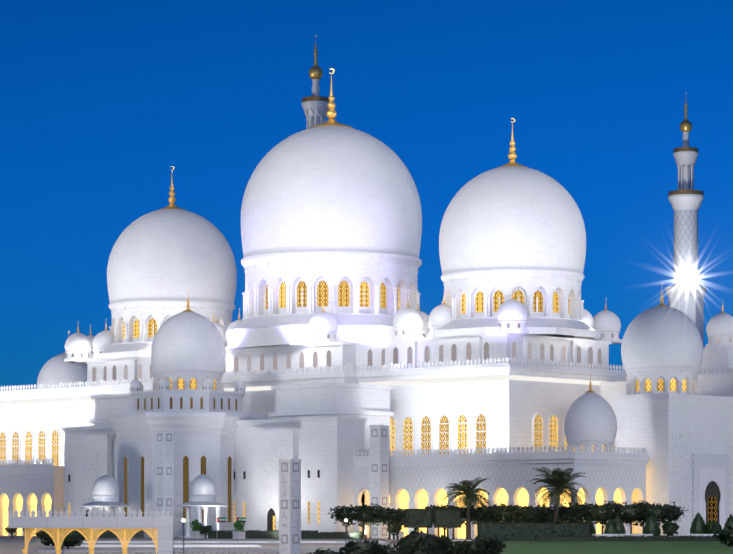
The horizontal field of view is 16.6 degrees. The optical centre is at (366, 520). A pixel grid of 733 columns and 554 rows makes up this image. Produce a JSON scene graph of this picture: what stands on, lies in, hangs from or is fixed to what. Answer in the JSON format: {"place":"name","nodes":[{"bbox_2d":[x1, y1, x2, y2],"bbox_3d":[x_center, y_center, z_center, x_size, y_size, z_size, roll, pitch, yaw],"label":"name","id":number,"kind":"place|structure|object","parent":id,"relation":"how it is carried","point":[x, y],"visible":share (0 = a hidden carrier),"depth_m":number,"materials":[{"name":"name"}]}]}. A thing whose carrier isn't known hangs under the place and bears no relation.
{"place":"outdoors","nodes":[
{"label":"outdoors","id":0,"kind":"place"},
{"bbox_2d":[37,331,86,388],"bbox_3d":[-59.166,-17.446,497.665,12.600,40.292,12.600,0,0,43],"label":"dome","id":1,"kind":"structure","parent":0,"point":[56,369],"depth_m":492.61,"materials":[{"name":"stone"}]},
{"bbox_2d":[0,536,460,553],"bbox_3d":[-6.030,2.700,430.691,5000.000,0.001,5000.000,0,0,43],"label":"ground","id":2,"kind":"structure","parent":0,"point":[13,545],"depth_m":280.40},
{"bbox_2d":[5,526,17,537],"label":"tree","id":3,"kind":"object","parent":2,"relation":"on","point":[10,530],"visible":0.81,"depth_m":377.57,"materials":[{"name":"green plant"}]},
{"bbox_2d":[22,528,34,537],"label":"tree","id":4,"kind":"object","parent":2,"relation":"on","point":[23,529],"visible":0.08,"depth_m":378.47,"materials":[{"name":"green plant"}]},
{"bbox_2d":[0,459,63,535],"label":"arcade","id":5,"kind":"object","parent":2,"relation":"on","point":[30,487],"visible":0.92,"depth_m":436.60,"materials":[{"name":"stone"}]},
{"bbox_2d":[34,528,89,548],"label":"bush","id":6,"kind":"object","parent":2,"relation":"on","point":[72,538],"visible":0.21,"depth_m":237.05,"materials":[{"name":"green plant"}]},
{"bbox_2d":[8,510,173,553],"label":"arcade","id":7,"kind":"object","parent":2,"relation":"on","point":[163,525],"depth_m":120.14,"materials":[{"name":"stone"}]},
{"bbox_2d":[80,475,130,529],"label":"kiosk","id":8,"kind":"object","parent":2,"relation":"on","point":[105,491],"visible":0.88,"depth_m":388.28,"materials":[{"name":"stone"}]},
{"bbox_2d":[155,430,173,532],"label":"pillar","id":9,"kind":"structure","parent":2,"relation":"on","point":[165,470],"depth_m":381.52,"materials":[{"name":"stone"}]},
{"bbox_2d":[189,519,201,538],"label":"planter","id":10,"kind":"object","parent":2,"relation":"on","point":[194,533],"visible":0.94,"depth_m":369.89,"materials":[{"name":"stone"}]},
{"bbox_2d":[177,474,228,537],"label":"kiosk","id":11,"kind":"object","parent":2,"relation":"on","point":[202,490],"visible":0.85,"depth_m":382.61,"materials":[{"name":"stone"}]},
{"bbox_2d":[62,516,347,553],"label":"lamp posts","id":12,"kind":"object","parent":2,"relation":"on","point":[183,520],"visible":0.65,"depth_m":173.71,"materials":[{"name":"silver metal"}]},
{"bbox_2d":[198,525,212,538],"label":"tree","id":13,"kind":"object","parent":2,"relation":"on","point":[204,530],"visible":1,"depth_m":369.09,"materials":[{"name":"green plant"}]},
{"bbox_2d":[61,290,393,537],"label":"building","id":14,"kind":"structure","parent":2,"relation":"on","point":[235,453],"depth_m":393.57,"materials":[{"name":"white stone"}]},
{"bbox_2d":[217,517,245,529],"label":"flags","id":15,"kind":"object","parent":2,"relation":"on","point":[221,519],"visible":0.75,"depth_m":366.39,"materials":[{"name":"multicoloured fabric"}]},
{"bbox_2d":[233,520,244,538],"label":"planter","id":16,"kind":"object","parent":2,"relation":"on","point":[238,525],"visible":1,"depth_m":362.04,"materials":[{"name":"stone"}]},
{"bbox_2d":[34,539,475,551],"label":"kerbs","id":17,"kind":"structure","parent":2,"relation":"on","point":[176,550],"depth_m":252.96,"materials":[{"name":"stone"}]},
{"bbox_2d":[208,530,317,538],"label":"hedge","id":18,"kind":"object","parent":2,"relation":"on","point":[250,534],"visible":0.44,"depth_m":370.47,"materials":[{"name":"green plant"}]},
{"bbox_2d":[279,459,301,553],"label":"light pillar","id":19,"kind":"structure","parent":2,"relation":"on","point":[289,506],"depth_m":116.41,"materials":[{"name":"stone"}]},
{"bbox_2d":[301,35,328,128],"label":"minaret","id":20,"kind":"object","parent":2,"relation":"on","point":[315,107],"visible":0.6,"depth_m":543.21,"materials":[{"name":"stone"}]},
{"bbox_2d":[309,546,337,553],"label":"bush","id":21,"kind":"object","parent":2,"relation":"on","point":[326,551],"visible":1,"depth_m":129.37,"materials":[{"name":"green plant"}]},
{"bbox_2d":[301,532,361,538],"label":"hedge","id":22,"kind":"object","parent":2,"relation":"on","point":[328,535],"visible":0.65,"depth_m":364.70,"materials":[{"name":"green plant"}]},
{"bbox_2d":[328,502,355,526],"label":"flower tree","id":23,"kind":"object","parent":2,"relation":"on","point":[342,513],"visible":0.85,"depth_m":355.63,"materials":[{"name":"green plant"}]},
{"bbox_2d":[336,539,389,553],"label":"bush","id":24,"kind":"object","parent":2,"relation":"on","point":[365,546],"visible":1,"depth_m":125.24,"materials":[{"name":"green plant"}]},
{"bbox_2d":[352,507,378,538],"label":"flower tree","id":25,"kind":"object","parent":2,"relation":"on","point":[364,516],"visible":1,"depth_m":353.94,"materials":[{"name":"green plant"}]},
{"bbox_2d":[353,504,385,538],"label":"flower tree","id":26,"kind":"object","parent":2,"relation":"on","point":[378,507],"visible":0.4,"depth_m":358.30,"materials":[{"name":"green plant"}]},
{"bbox_2d":[369,425,388,537],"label":"light pillar","id":27,"kind":"structure","parent":2,"relation":"on","point":[379,464],"depth_m":376.10,"materials":[{"name":"stone"}]},
{"bbox_2d":[381,544,396,553],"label":"bush","id":28,"kind":"object","parent":2,"relation":"on","point":[389,548],"visible":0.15,"depth_m":131.35,"materials":[{"name":"green plant"}]},
{"bbox_2d":[376,506,403,538],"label":"flower tree","id":29,"kind":"object","parent":2,"relation":"on","point":[382,513],"visible":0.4,"depth_m":355.34,"materials":[{"name":"green plant"}]},
{"bbox_2d":[384,508,403,539],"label":"flower tree","id":30,"kind":"object","parent":2,"relation":"on","point":[391,516],"visible":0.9,"depth_m":350.05,"materials":[{"name":"green plant"}]},
{"bbox_2d":[387,525,400,538],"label":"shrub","id":31,"kind":"object","parent":2,"relation":"on","point":[393,530],"visible":0.77,"depth_m":360.52,"materials":[{"name":"green plant"}]},
{"bbox_2d":[391,522,403,538],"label":"planter","id":32,"kind":"object","parent":2,"relation":"on","point":[401,534],"visible":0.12,"depth_m":364.68,"materials":[{"name":"stone"}]},
{"bbox_2d":[387,528,456,553],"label":"bush","id":33,"kind":"object","parent":2,"relation":"on","point":[417,542],"visible":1,"depth_m":121.98,"materials":[{"name":"green plant"}]},
{"bbox_2d":[423,504,452,535],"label":"flower tree","id":34,"kind":"object","parent":2,"relation":"on","point":[435,507],"visible":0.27,"depth_m":353.77,"materials":[{"name":"green plant"}]},
{"bbox_2d":[443,505,466,539],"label":"flower tree","id":35,"kind":"object","parent":2,"relation":"on","point":[463,512],"visible":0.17,"depth_m":350.80,"materials":[{"name":"green plant"}]},
{"bbox_2d":[449,536,506,553],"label":"bush","id":36,"kind":"object","parent":2,"relation":"on","point":[480,545],"visible":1,"depth_m":126.20,"materials":[{"name":"green plant"}]},
{"bbox_2d":[487,503,505,521],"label":"flower tree","id":37,"kind":"object","parent":2,"relation":"on","point":[499,505],"visible":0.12,"depth_m":353.44,"materials":[{"name":"green plant"}]},
{"bbox_2d":[353,375,648,538],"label":"arcade","id":38,"kind":"object","parent":2,"relation":"on","point":[418,481],"visible":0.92,"depth_m":363.48,"materials":[{"name":"stone"}]},
{"bbox_2d":[536,504,549,521],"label":"flower tree","id":39,"kind":"object","parent":2,"relation":"on","point":[541,507],"visible":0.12,"depth_m":350.23,"materials":[{"name":"green plant"}]},
{"bbox_2d":[600,282,732,535],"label":"building","id":40,"kind":"structure","parent":2,"relation":"on","point":[670,400],"depth_m":369.11,"materials":[{"name":"stone"}]},
{"bbox_2d":[665,93,706,347],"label":"minaret","id":41,"kind":"object","parent":2,"relation":"on","point":[684,294],"visible":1,"depth_m":615.76,"materials":[{"name":"stone"}]},
{"bbox_2d":[0,287,626,465],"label":"prayer hall","id":42,"kind":"structure","parent":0,"point":[505,385],"depth_m":400.73,"materials":[{"name":"stone"}]},
{"bbox_2d":[96,166,236,359],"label":"dome","id":43,"kind":"structure","parent":42,"relation":"on","point":[162,261],"depth_m":448.88,"materials":[{"name":"stone"}]},
{"bbox_2d":[227,68,421,348],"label":"dome","id":44,"kind":"structure","parent":42,"relation":"on","point":[331,212],"depth_m":418.03,"materials":[{"name":"stone"}]},
{"bbox_2d":[427,118,599,339],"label":"dome","id":45,"kind":"structure","parent":42,"relation":"on","point":[517,227],"depth_m":393.93,"materials":[{"name":"stone"}]},
{"bbox_2d":[0,0,732,390],"label":"sky","id":46,"kind":"structure","parent":0,"point":[100,99],"materials":[{"name":"blue"}]},
{"bbox_2d":[35,541,732,553],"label":"lawn ground","id":47,"kind":"structure","parent":0,"point":[615,547],"depth_m":249.01,"materials":[{"name":"green plant"}]},
{"bbox_2d":[403,509,432,530],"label":"box tree","id":48,"kind":"object","parent":47,"relation":"on","point":[417,518],"depth_m":336.92,"materials":[{"name":"green plant"}]},
{"bbox_2d":[434,509,461,537],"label":"box tree","id":49,"kind":"object","parent":47,"relation":"on","point":[447,518],"depth_m":337.00,"materials":[{"name":"green plant"}]},
{"bbox_2d":[443,477,491,539],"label":"palm tree","id":50,"kind":"object","parent":47,"relation":"on","point":[470,498],"visible":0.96,"depth_m":348.01,"materials":[{"name":"green plant"}]},
{"bbox_2d":[471,506,496,523],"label":"flower tree","id":51,"kind":"object","parent":47,"relation":"on","point":[477,515],"visible":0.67,"depth_m":349.96,"materials":[{"name":"green plant"}]},
{"bbox_2d":[491,504,518,521],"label":"flower tree","id":52,"kind":"object","parent":47,"relation":"on","point":[507,513],"visible":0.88,"depth_m":348.91,"materials":[{"name":"green plant"}]},
{"bbox_2d":[515,506,543,521],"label":"flower tree","id":53,"kind":"object","parent":47,"relation":"on","point":[527,514],"visible":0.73,"depth_m":348.06,"materials":[{"name":"green plant"}]},
{"bbox_2d":[477,522,591,540],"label":"hedge","id":54,"kind":"object","parent":47,"relation":"on","point":[514,531],"visible":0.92,"depth_m":329.21,"materials":[{"name":"green plant"}]},
{"bbox_2d":[536,507,563,521],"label":"flower tree","id":55,"kind":"object","parent":47,"relation":"on","point":[547,515],"visible":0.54,"depth_m":345.22,"materials":[{"name":"green plant"}]},
{"bbox_2d":[527,467,585,521],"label":"palm tree","id":56,"kind":"object","parent":47,"relation":"on","point":[558,480],"visible":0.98,"depth_m":341.65,"materials":[{"name":"green plant"}]},
{"bbox_2d":[546,502,569,521],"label":"flower tree","id":57,"kind":"object","parent":47,"relation":"on","point":[560,508],"visible":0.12,"depth_m":348.89,"materials":[{"name":"green plant"}]},
{"bbox_2d":[559,505,590,521],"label":"flower tree","id":58,"kind":"object","parent":47,"relation":"on","point":[573,515],"visible":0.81,"depth_m":343.33,"materials":[{"name":"green plant"}]},
{"bbox_2d":[570,502,595,521],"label":"flower tree","id":59,"kind":"object","parent":47,"relation":"on","point":[584,506],"visible":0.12,"depth_m":346.40,"materials":[{"name":"green plant"}]},
{"bbox_2d":[586,516,595,533],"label":"topiary","id":60,"kind":"object","parent":47,"relation":"on","point":[592,523],"visible":0.33,"depth_m":335.11,"materials":[{"name":"green plant"}]},
{"bbox_2d":[582,500,619,533],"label":"flower tree","id":61,"kind":"object","parent":47,"relation":"on","point":[600,514],"visible":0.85,"depth_m":342.40,"materials":[{"name":"green plant"}]},
{"bbox_2d":[604,519,617,533],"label":"topiary","id":62,"kind":"object","parent":47,"relation":"on","point":[611,527],"visible":0.88,"depth_m":333.89,"materials":[{"name":"green plant"}]},
{"bbox_2d":[604,500,627,522],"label":"flower tree","id":63,"kind":"object","parent":47,"relation":"on","point":[614,503],"visible":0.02,"depth_m":345.54,"materials":[{"name":"green plant"}]},
{"bbox_2d":[613,513,625,533],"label":"topiary","id":64,"kind":"object","parent":47,"relation":"on","point":[618,521],"visible":0.56,"depth_m":336.79,"materials":[{"name":"green plant"}]},
{"bbox_2d":[534,535,719,540],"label":"hedge","id":65,"kind":"object","parent":47,"relation":"on","point":[629,538],"visible":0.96,"depth_m":325.49,"materials":[{"name":"green plant"}]},
{"bbox_2d":[613,501,648,533],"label":"flower tree","id":66,"kind":"object","parent":47,"relation":"on","point":[631,514],"visible":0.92,"depth_m":341.33,"materials":[{"name":"green plant"}]},
{"bbox_2d":[632,500,654,533],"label":"flower tree","id":67,"kind":"object","parent":47,"relation":"on","point":[642,518],"visible":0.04,"depth_m":345.26,"materials":[{"name":"green plant"}]},
{"bbox_2d":[643,511,660,535],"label":"topiary","id":68,"kind":"object","parent":47,"relation":"on","point":[652,526],"visible":0.83,"depth_m":335.83,"materials":[{"name":"green plant"}]},
{"bbox_2d":[592,534,718,536],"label":"planter wall","id":69,"kind":"structure","parent":47,"relation":"on","point":[622,535],"depth_m":332.50,"materials":[{"name":"stone"}]},
{"bbox_2d":[643,502,676,524],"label":"flower tree","id":70,"kind":"object","parent":47,"relation":"on","point":[662,513],"visible":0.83,"depth_m":340.39,"materials":[{"name":"green plant"}]},
{"bbox_2d":[661,521,679,535],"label":"bush","id":71,"kind":"object","parent":47,"relation":"on","point":[669,528],"visible":0.92,"depth_m":335.04,"materials":[{"name":"green plant"}]},
{"bbox_2d":[656,501,688,524],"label":"flower tree","id":72,"kind":"object","parent":47,"relation":"on","point":[678,512],"visible":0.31,"depth_m":343.64,"materials":[{"name":"green plant"}]},
{"bbox_2d":[690,512,706,533],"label":"topiary","id":73,"kind":"object","parent":47,"relation":"on","point":[697,524],"visible":0.83,"depth_m":335.95,"materials":[{"name":"green plant"}]},
{"bbox_2d":[703,521,721,533],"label":"bush","id":74,"kind":"object","parent":47,"relation":"on","point":[711,527],"visible":0.69,"depth_m":335.16,"materials":[{"name":"green plant"}]},
{"bbox_2d":[712,526,732,546],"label":"bush","id":75,"kind":"object","parent":47,"relation":"on","point":[725,535],"visible":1,"depth_m":253.61,"materials":[{"name":"green plant"}]},
{"bbox_2d":[724,514,732,527],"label":"topiary","id":76,"kind":"object","parent":47,"relation":"on","point":[729,521],"visible":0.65,"depth_m":335.35,"materials":[{"name":"green plant"}]},
{"bbox_2d":[461,505,476,525],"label":"flower tree","id":77,"kind":"object","parent":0,"point":[472,509],"visible":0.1,"depth_m":354.22,"materials":[{"name":"green plant"}]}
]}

